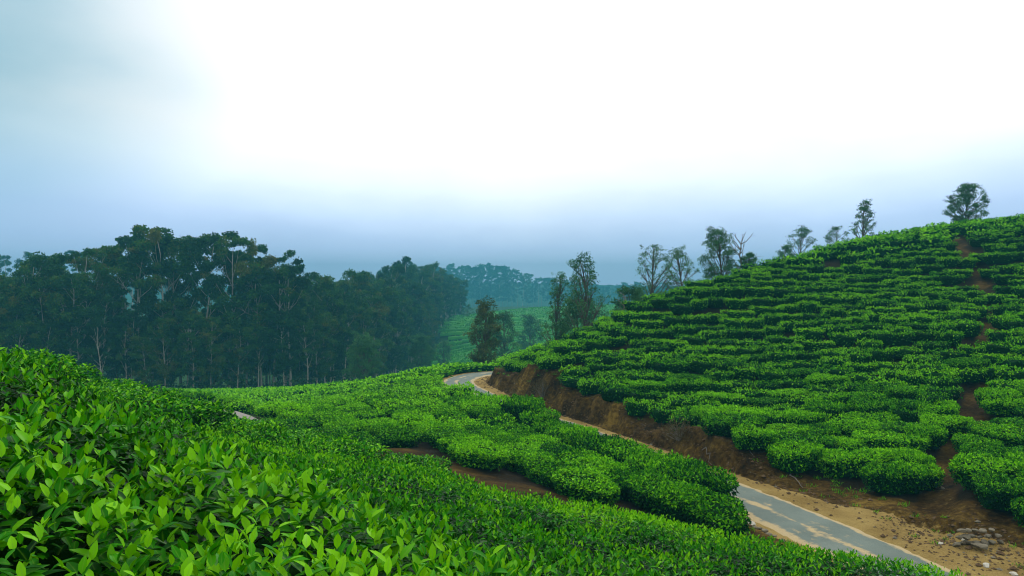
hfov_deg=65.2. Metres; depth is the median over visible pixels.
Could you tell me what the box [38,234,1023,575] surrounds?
ground
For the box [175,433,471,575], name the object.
tea bush
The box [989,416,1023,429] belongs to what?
tea bush
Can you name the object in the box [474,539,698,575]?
tea bush
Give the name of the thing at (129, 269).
eucalyptus tree
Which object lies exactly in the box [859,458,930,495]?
tea bush
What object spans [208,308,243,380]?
eucalyptus tree
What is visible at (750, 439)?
tea bush
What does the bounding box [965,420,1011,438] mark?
tea bush
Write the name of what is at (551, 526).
tea bush
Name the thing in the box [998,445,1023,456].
tea bush
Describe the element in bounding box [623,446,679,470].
tea bush
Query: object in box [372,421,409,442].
tea bush
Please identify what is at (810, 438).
tea bush
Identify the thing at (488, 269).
eucalyptus tree
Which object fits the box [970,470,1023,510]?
tea bush
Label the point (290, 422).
tea bush
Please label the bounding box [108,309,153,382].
eucalyptus tree
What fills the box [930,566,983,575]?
tea bush
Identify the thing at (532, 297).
eucalyptus tree
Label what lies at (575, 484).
tea bush
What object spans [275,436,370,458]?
tea bush
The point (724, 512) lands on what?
tea bush
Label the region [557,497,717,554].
tea bush
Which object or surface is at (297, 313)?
eucalyptus tree
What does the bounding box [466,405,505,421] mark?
tea bush
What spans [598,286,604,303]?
eucalyptus tree
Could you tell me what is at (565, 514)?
tea bush
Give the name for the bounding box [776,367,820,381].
tea bush
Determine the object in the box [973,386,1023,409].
tea bush
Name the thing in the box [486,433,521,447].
tea bush
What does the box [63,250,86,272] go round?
eucalyptus tree
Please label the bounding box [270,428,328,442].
tea bush
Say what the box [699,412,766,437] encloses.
tea bush
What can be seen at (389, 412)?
tea bush
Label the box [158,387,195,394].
tea bush
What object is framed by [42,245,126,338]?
eucalyptus tree
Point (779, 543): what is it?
tea bush
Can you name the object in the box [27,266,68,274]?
eucalyptus tree
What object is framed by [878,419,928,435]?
tea bush
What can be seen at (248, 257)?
eucalyptus tree
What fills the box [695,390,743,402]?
tea bush
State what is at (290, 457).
tea bush
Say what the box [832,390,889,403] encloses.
tea bush
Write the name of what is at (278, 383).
undergrowth
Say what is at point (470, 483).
tea bush
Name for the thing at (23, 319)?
eucalyptus tree
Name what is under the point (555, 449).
tea bush
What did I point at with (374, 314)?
eucalyptus tree
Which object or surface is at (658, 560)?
tea bush
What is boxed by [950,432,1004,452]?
tea bush
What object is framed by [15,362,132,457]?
tea bush
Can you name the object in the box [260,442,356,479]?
tea bush
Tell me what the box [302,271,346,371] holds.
eucalyptus tree
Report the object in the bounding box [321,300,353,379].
eucalyptus tree
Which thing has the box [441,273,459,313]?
eucalyptus tree
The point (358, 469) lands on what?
tea bush
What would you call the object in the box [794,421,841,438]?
tea bush
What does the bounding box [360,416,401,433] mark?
tea bush
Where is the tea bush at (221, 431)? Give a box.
[202,421,241,439]
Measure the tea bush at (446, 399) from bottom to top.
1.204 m
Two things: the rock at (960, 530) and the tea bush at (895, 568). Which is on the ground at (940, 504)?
the tea bush at (895, 568)
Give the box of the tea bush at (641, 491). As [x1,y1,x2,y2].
[625,471,697,512]
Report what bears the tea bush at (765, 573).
on the ground at (940, 504)
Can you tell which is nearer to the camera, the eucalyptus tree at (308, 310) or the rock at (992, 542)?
the rock at (992, 542)
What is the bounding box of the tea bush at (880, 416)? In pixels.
[845,410,901,423]
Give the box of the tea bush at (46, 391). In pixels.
[0,348,211,522]
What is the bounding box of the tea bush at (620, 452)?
[600,437,656,464]
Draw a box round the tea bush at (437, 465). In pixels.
[369,458,446,488]
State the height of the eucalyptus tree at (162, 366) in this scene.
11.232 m
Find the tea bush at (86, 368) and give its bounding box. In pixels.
[62,362,103,385]
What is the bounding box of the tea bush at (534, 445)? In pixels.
[529,440,572,451]
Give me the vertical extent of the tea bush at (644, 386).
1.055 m
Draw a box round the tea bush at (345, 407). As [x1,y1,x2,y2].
[336,402,371,412]
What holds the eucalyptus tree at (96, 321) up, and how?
on the ground at (940, 504)
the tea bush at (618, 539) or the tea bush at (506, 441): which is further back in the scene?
the tea bush at (506, 441)
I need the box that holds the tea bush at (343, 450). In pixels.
[269,433,380,467]
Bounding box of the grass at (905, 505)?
[496,364,1023,573]
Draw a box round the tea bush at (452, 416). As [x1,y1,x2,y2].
[433,409,468,422]
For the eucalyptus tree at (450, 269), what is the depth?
796.05 m
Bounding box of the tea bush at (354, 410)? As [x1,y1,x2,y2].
[346,405,381,416]
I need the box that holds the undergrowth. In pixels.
[147,313,465,388]
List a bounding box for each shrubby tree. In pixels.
[551,295,599,339]
[608,284,641,312]
[735,252,758,268]
[775,245,794,258]
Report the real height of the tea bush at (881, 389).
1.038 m
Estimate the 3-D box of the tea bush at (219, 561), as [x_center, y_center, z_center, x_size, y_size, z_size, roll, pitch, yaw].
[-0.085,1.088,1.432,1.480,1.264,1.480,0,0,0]
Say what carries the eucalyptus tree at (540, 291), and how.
on the ground at (940, 504)
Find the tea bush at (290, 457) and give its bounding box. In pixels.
[179,431,318,472]
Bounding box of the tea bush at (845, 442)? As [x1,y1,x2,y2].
[824,434,865,453]
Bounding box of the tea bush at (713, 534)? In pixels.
[601,505,740,575]
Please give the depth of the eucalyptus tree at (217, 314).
124.58 m
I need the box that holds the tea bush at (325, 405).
[304,402,335,412]
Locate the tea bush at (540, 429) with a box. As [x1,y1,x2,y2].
[530,417,570,434]
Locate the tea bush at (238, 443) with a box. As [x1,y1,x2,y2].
[159,414,271,460]
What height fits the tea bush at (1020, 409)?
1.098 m
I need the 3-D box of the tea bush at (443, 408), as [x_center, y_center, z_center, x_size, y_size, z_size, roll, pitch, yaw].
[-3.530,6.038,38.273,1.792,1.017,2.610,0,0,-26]
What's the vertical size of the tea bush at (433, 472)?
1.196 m
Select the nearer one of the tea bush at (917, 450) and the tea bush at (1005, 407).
the tea bush at (917, 450)
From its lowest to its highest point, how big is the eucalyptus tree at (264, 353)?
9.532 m
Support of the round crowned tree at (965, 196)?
on the ground at (940, 504)
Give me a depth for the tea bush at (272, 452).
8.73 m
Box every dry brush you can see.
[509,388,525,396]
[529,376,550,398]
[659,414,696,442]
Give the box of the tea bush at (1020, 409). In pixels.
[1013,405,1023,418]
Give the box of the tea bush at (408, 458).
[370,453,458,479]
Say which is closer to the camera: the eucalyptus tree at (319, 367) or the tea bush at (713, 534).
the tea bush at (713, 534)
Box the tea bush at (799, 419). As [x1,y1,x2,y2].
[784,408,827,428]
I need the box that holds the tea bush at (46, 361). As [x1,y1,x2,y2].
[10,352,88,386]
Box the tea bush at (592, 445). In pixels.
[586,432,633,455]
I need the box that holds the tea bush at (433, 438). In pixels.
[425,426,469,447]
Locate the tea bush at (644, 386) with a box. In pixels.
[630,379,672,394]
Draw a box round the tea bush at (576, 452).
[559,447,611,464]
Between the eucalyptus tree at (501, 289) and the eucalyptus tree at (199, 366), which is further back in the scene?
the eucalyptus tree at (501, 289)
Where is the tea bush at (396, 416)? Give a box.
[392,408,433,424]
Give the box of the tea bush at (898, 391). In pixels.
[884,383,929,402]
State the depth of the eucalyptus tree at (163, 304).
119.62 m
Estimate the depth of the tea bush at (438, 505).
5.32 m
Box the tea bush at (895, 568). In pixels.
[806,548,962,575]
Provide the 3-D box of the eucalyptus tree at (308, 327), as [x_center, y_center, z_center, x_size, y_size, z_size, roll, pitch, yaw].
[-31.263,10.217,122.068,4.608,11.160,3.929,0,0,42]
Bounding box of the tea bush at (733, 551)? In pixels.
[676,534,840,575]
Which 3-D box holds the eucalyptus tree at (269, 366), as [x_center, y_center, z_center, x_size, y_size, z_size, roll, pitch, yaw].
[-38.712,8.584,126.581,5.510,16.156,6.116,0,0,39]
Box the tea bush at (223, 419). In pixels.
[201,405,232,427]
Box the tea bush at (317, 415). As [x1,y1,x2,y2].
[313,409,353,426]
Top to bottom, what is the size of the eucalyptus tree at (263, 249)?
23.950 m
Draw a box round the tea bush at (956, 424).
[917,411,975,436]
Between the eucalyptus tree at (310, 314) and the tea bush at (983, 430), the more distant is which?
the eucalyptus tree at (310, 314)
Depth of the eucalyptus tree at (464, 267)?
807.48 m
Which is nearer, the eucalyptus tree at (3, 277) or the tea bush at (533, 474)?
the tea bush at (533, 474)
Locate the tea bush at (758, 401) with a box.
[743,396,789,408]
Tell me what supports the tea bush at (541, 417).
on the ground at (940, 504)
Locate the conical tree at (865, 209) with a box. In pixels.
[847,199,876,237]
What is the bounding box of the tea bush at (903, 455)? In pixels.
[890,446,935,467]
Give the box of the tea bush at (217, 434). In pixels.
[172,419,251,445]
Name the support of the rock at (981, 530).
on the rock at (983, 541)
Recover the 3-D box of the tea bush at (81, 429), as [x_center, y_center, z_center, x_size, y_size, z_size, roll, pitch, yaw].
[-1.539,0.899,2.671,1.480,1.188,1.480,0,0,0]
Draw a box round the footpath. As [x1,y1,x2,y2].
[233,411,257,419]
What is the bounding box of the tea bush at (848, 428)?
[823,417,882,438]
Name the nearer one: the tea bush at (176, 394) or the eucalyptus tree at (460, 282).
the tea bush at (176, 394)
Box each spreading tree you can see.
[635,244,675,300]
[659,244,700,290]
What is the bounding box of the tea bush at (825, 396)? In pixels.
[809,391,860,401]
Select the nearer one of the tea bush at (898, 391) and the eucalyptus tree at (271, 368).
the tea bush at (898, 391)
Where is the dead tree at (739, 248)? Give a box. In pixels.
[730,232,755,269]
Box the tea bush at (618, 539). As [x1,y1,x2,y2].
[526,513,682,575]
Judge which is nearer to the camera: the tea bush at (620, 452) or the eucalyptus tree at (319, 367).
the tea bush at (620, 452)
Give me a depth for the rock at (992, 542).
20.51 m
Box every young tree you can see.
[341,330,383,379]
[405,332,440,369]
[435,340,451,365]
[462,304,474,315]
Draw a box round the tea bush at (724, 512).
[675,489,751,539]
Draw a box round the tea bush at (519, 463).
[511,449,557,476]
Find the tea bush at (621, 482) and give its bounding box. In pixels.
[604,465,661,502]
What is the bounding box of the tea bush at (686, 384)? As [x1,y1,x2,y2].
[664,376,709,393]
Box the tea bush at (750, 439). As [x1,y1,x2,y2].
[730,422,779,450]
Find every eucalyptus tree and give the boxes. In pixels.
[0,251,69,348]
[0,255,19,283]
[0,273,21,308]
[0,314,40,353]
[7,278,51,337]
[8,280,72,355]
[14,251,36,271]
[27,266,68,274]
[34,321,62,360]
[36,267,105,372]
[39,289,85,358]
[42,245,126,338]
[50,304,98,374]
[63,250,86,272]
[68,256,86,273]
[72,254,111,368]
[74,275,123,373]
[79,294,116,366]
[81,316,116,380]
[83,284,134,379]
[85,242,150,380]
[92,235,159,378]
[95,316,121,381]
[98,245,173,382]
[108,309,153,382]
[110,312,148,379]
[114,325,138,378]
[127,224,195,375]
[127,280,145,309]
[128,333,157,386]
[131,234,175,386]
[145,312,176,382]
[145,317,180,385]
[146,228,201,386]
[146,308,184,388]
[151,237,202,383]
[151,324,185,387]
[168,306,202,385]
[171,233,211,383]
[172,231,237,384]
[173,309,210,386]
[178,316,215,381]
[193,247,253,385]
[194,316,231,388]
[196,233,264,387]
[196,326,226,382]
[201,308,221,379]
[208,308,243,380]
[212,309,246,386]
[214,311,236,384]
[216,316,246,386]
[217,270,284,386]
[219,252,277,387]
[221,244,267,373]
[222,324,256,387]
[236,255,276,386]
[238,277,285,375]
[248,250,313,385]
[248,330,269,386]
[252,270,272,383]
[255,298,279,385]
[255,309,300,384]
[256,264,311,386]
[267,287,306,384]
[268,315,301,382]
[269,268,308,384]
[289,299,315,379]
[293,319,318,382]
[294,290,323,378]
[298,313,314,383]
[300,295,332,383]
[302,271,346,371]
[302,323,330,383]
[311,311,338,382]
[313,296,351,381]
[320,284,360,371]
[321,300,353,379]
[334,268,378,378]
[334,324,355,378]
[339,282,383,377]
[339,297,368,377]
[340,291,377,376]
[350,286,397,377]
[352,308,376,371]
[363,312,377,373]
[368,274,399,289]
[376,264,407,373]
[391,256,417,359]
[413,263,424,275]
[421,261,446,306]
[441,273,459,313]
[446,267,463,277]
[447,263,462,276]
[451,267,470,303]
[455,277,462,314]
[455,279,469,313]
[458,289,467,312]
[459,265,470,302]
[467,266,480,306]
[471,266,487,301]
[476,262,492,300]
[484,265,496,299]
[490,265,508,301]
[492,265,509,305]
[501,269,513,305]
[506,268,521,301]
[512,274,524,305]
[517,273,532,305]
[521,274,533,305]
[529,280,538,305]
[533,277,545,305]
[538,278,545,305]
[542,277,551,301]
[544,278,556,303]
[589,285,596,302]
[593,283,598,300]
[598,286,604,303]
[602,286,610,303]
[607,285,612,303]
[612,286,620,300]
[632,281,641,294]
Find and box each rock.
[952,542,960,546]
[957,528,966,532]
[960,534,970,539]
[970,543,987,549]
[978,528,986,532]
[981,539,988,544]
[988,540,995,544]
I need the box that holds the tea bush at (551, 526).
[518,494,612,534]
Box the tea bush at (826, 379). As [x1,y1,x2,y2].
[804,372,851,389]
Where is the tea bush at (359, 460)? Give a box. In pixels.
[348,456,420,487]
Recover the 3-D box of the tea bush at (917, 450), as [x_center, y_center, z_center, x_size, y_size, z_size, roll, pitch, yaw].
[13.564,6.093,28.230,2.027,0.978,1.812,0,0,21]
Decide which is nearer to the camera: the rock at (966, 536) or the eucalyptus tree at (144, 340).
the rock at (966, 536)
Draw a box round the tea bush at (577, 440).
[569,429,604,450]
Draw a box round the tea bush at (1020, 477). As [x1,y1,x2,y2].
[1015,466,1023,483]
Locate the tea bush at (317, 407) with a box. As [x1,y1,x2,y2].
[309,405,339,419]
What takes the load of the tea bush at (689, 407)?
on the ground at (940, 504)
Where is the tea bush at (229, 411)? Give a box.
[164,397,235,426]
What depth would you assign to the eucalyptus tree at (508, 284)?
813.00 m
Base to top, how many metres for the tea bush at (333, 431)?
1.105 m
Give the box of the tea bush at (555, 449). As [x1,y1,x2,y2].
[540,440,588,459]
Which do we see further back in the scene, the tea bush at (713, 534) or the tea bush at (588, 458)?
the tea bush at (588, 458)
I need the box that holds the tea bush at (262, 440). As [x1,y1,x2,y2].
[237,430,344,459]
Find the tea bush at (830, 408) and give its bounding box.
[804,397,851,417]
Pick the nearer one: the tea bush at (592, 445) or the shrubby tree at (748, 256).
the tea bush at (592, 445)
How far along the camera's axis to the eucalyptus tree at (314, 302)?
128.35 m
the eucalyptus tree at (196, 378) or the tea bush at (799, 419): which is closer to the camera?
the tea bush at (799, 419)
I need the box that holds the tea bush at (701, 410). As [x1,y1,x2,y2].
[689,404,721,425]
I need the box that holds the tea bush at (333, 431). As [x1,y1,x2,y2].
[281,425,352,438]
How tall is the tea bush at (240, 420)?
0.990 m
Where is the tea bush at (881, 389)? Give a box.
[853,383,907,395]
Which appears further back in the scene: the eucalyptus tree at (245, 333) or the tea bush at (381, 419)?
the eucalyptus tree at (245, 333)
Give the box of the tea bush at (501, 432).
[474,429,513,441]
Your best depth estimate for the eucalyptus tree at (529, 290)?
798.09 m
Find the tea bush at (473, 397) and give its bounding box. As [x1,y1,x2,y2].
[468,393,493,404]
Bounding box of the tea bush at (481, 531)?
[423,495,624,575]
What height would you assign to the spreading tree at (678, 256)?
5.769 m
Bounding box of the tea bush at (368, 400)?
[365,394,399,407]
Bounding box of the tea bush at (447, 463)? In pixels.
[384,452,452,468]
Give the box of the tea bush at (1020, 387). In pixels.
[1013,384,1023,396]
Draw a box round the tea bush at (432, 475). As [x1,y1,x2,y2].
[399,469,502,509]
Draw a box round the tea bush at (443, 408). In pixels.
[421,404,459,418]
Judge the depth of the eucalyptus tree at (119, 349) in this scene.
110.94 m
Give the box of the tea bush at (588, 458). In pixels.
[571,455,620,472]
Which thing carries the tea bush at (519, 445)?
on the ground at (940, 504)
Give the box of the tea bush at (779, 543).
[727,531,897,575]
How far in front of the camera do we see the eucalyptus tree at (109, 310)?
115.67 m
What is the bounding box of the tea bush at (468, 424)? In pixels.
[453,419,494,431]
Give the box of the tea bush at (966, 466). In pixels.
[946,451,1023,490]
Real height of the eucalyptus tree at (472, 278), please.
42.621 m
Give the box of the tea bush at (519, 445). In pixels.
[496,441,542,461]
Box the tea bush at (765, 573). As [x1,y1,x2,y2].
[726,553,862,575]
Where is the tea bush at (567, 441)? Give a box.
[559,424,599,445]
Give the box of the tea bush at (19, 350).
[1,344,58,364]
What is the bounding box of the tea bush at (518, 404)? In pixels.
[504,394,545,423]
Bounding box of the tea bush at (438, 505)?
[386,495,553,558]
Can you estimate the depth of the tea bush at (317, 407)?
37.23 m
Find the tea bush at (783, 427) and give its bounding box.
[765,422,810,437]
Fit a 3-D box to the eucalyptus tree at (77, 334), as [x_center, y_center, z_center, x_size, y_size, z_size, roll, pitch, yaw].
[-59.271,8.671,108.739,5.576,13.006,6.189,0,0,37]
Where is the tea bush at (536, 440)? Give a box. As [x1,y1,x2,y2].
[518,433,560,448]
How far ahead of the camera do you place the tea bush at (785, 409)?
34.47 m
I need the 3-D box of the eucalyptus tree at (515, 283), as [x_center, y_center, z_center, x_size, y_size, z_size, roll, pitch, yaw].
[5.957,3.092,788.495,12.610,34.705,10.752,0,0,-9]
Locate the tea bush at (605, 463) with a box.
[593,459,640,480]
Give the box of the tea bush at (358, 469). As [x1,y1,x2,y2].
[316,460,462,511]
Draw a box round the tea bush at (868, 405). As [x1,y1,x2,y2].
[847,397,896,415]
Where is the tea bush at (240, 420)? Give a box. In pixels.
[230,415,256,430]
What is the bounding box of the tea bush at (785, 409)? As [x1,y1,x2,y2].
[769,408,809,417]
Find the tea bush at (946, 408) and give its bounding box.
[909,399,960,418]
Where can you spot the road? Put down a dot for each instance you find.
(796, 523)
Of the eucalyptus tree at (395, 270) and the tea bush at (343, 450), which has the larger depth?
the eucalyptus tree at (395, 270)
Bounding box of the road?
[444,371,960,575]
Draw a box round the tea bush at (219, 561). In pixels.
[124,515,461,575]
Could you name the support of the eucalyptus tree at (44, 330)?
on the ground at (940, 504)
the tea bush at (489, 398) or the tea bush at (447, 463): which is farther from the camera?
the tea bush at (489, 398)
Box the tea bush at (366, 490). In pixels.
[192,434,433,561]
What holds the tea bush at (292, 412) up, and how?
on the ground at (940, 504)
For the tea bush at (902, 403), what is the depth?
32.88 m
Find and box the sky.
[0,0,1023,285]
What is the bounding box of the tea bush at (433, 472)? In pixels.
[365,458,500,511]
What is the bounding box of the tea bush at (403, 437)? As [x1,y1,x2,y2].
[377,425,421,447]
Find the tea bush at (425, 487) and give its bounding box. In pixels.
[355,462,516,543]
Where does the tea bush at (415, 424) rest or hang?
on the ground at (940, 504)
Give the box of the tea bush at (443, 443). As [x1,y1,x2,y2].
[436,432,478,454]
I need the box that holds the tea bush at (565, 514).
[461,482,615,551]
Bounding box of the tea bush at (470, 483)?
[436,469,564,529]
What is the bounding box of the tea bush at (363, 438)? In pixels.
[318,430,381,451]
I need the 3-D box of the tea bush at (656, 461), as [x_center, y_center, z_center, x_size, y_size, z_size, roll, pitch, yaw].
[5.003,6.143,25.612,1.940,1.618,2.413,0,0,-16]
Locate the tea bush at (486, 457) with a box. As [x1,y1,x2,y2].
[454,439,508,470]
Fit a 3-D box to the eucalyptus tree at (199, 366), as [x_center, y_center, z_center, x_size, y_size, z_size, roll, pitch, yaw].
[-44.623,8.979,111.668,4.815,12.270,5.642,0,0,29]
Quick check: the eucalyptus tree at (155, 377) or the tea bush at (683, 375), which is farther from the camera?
the eucalyptus tree at (155, 377)
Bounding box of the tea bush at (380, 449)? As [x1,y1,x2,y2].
[317,440,394,460]
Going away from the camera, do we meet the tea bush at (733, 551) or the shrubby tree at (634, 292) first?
the tea bush at (733, 551)
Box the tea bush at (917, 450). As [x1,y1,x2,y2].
[866,446,925,462]
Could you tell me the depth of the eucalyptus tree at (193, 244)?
116.94 m
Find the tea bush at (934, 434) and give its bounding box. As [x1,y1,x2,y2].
[903,422,948,449]
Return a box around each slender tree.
[536,271,568,346]
[560,252,610,333]
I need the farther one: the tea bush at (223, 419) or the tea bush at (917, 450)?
the tea bush at (917, 450)
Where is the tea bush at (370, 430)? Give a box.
[364,420,400,440]
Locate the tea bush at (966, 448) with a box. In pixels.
[957,442,1012,464]
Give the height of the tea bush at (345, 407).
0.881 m
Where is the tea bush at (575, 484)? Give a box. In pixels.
[549,466,620,506]
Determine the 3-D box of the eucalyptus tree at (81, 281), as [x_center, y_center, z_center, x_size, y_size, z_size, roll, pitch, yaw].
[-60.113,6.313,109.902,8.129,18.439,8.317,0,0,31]
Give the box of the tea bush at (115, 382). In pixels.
[80,378,135,393]
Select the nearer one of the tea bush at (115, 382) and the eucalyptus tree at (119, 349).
the tea bush at (115, 382)
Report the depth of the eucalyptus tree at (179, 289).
122.22 m
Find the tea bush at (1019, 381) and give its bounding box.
[1015,379,1023,385]
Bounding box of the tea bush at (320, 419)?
[315,414,355,431]
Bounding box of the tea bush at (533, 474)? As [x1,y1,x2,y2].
[522,451,571,484]
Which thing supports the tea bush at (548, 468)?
on the ground at (940, 504)
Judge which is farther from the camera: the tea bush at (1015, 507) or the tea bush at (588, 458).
the tea bush at (588, 458)
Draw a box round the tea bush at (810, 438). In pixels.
[768,429,841,453]
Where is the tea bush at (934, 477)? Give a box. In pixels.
[895,458,945,490]
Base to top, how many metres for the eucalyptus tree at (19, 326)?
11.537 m
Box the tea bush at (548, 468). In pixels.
[537,460,598,488]
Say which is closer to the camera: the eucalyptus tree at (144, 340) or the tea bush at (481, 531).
the tea bush at (481, 531)
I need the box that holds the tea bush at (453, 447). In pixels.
[446,435,497,460]
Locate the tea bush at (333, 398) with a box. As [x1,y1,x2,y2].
[326,396,353,403]
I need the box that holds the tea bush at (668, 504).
[649,482,718,525]
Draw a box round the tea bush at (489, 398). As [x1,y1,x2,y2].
[480,393,508,405]
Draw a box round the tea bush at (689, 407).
[682,404,729,414]
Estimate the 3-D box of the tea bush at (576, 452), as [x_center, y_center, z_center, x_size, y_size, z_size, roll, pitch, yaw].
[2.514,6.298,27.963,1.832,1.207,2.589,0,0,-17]
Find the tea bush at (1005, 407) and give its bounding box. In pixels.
[980,396,1023,416]
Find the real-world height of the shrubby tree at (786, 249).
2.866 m
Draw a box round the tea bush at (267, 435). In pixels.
[208,416,292,446]
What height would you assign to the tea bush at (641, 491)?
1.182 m
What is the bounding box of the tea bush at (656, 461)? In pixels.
[644,450,704,481]
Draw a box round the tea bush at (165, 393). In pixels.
[78,381,182,407]
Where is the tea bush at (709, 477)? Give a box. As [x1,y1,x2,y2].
[663,457,739,500]
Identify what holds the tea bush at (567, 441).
on the ground at (940, 504)
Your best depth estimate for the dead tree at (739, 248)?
62.06 m
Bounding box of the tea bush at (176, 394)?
[142,389,185,401]
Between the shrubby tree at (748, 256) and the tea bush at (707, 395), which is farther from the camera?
the shrubby tree at (748, 256)
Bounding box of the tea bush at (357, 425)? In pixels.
[322,417,365,435]
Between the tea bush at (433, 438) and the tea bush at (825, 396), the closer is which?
the tea bush at (433, 438)
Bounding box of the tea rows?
[394,304,617,372]
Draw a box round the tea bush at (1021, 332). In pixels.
[1018,330,1023,338]
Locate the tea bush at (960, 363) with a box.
[940,357,991,371]
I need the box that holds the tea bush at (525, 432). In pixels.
[506,430,547,439]
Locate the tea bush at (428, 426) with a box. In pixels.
[423,422,464,441]
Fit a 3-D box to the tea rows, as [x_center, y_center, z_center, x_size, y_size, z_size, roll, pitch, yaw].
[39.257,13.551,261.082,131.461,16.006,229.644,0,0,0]
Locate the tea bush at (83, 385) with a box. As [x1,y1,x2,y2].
[0,363,177,463]
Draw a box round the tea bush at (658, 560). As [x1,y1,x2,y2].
[547,518,739,575]
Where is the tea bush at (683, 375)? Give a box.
[671,372,716,382]
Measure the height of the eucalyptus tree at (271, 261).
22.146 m
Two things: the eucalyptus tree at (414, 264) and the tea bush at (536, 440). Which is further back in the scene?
the eucalyptus tree at (414, 264)
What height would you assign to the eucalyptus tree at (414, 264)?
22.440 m
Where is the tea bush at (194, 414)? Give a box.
[105,389,224,433]
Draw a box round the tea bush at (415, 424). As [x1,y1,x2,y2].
[408,420,443,439]
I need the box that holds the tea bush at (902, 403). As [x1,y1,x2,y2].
[882,397,933,410]
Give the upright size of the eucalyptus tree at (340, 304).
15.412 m
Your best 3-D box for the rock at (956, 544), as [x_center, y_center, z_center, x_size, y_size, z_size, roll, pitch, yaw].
[11.403,6.576,20.509,0.196,0.125,0.198,0,0,-19]
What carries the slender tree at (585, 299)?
on the ground at (940, 504)
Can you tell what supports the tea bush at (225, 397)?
on the ground at (940, 504)
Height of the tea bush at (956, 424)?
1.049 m
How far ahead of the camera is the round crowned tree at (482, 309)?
75.62 m
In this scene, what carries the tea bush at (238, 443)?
on the ground at (940, 504)
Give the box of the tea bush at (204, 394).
[175,390,215,401]
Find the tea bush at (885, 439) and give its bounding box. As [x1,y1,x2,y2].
[851,428,932,453]
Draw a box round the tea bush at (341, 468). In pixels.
[252,465,359,513]
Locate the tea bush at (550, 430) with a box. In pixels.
[544,422,590,442]
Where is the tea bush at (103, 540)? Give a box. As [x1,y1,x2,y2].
[0,420,212,575]
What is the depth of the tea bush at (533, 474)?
26.05 m
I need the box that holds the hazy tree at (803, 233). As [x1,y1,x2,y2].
[781,225,818,258]
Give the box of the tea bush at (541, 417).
[519,406,561,432]
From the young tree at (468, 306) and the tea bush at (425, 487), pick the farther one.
the young tree at (468, 306)
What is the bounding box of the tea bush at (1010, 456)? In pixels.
[1006,450,1023,462]
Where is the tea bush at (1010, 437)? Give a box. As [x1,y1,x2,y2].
[988,422,1023,450]
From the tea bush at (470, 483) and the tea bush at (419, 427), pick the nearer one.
the tea bush at (470, 483)
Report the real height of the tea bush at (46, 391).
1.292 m
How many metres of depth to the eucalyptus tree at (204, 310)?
127.05 m
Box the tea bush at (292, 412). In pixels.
[275,402,313,425]
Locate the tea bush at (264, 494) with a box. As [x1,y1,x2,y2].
[109,439,553,575]
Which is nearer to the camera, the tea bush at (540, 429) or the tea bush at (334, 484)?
the tea bush at (334, 484)
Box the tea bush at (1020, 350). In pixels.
[1010,344,1023,356]
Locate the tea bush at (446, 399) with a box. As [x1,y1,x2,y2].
[437,395,468,407]
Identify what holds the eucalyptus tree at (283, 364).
on the ground at (940, 504)
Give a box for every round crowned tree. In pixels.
[462,295,504,364]
[489,311,522,355]
[515,314,543,349]
[825,226,848,245]
[941,182,989,223]
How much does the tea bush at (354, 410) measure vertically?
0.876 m
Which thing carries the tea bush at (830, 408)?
on the ground at (940, 504)
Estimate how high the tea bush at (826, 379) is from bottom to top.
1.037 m
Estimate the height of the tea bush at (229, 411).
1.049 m
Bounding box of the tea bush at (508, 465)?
[501,449,548,471]
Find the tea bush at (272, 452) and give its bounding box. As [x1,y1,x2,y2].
[178,430,299,463]
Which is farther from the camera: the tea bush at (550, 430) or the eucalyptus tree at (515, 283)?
the eucalyptus tree at (515, 283)
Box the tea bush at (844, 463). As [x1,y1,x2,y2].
[815,447,894,478]
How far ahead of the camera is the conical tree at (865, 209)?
72.94 m
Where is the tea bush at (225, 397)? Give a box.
[212,393,237,403]
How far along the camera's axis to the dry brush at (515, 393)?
46.27 m
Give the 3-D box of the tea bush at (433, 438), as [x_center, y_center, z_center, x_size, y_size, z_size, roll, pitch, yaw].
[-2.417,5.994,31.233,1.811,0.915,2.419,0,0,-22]
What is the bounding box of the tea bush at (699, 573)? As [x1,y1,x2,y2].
[664,568,728,575]
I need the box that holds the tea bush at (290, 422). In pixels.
[248,417,317,431]
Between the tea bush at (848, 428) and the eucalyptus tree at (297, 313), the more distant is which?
the eucalyptus tree at (297, 313)
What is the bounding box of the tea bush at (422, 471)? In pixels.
[317,459,436,503]
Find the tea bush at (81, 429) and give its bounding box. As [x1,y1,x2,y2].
[0,389,229,575]
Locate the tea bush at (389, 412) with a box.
[381,403,420,420]
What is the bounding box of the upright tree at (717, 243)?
[697,226,739,279]
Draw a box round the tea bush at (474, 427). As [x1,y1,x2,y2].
[465,425,498,437]
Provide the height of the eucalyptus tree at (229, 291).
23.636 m
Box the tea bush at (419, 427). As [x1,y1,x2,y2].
[416,422,427,441]
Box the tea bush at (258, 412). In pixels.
[256,402,286,416]
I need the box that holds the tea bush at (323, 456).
[270,446,387,486]
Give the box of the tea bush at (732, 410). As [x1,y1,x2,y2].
[708,403,769,421]
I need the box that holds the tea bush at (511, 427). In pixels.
[492,420,535,435]
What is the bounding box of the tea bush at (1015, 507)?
[1008,496,1023,528]
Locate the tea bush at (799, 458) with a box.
[765,439,826,473]
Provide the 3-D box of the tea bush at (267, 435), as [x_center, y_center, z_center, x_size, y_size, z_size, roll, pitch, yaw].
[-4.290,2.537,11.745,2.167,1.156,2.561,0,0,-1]
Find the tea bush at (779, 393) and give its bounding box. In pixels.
[767,388,809,401]
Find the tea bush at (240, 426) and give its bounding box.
[201,418,269,433]
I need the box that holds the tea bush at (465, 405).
[456,399,500,418]

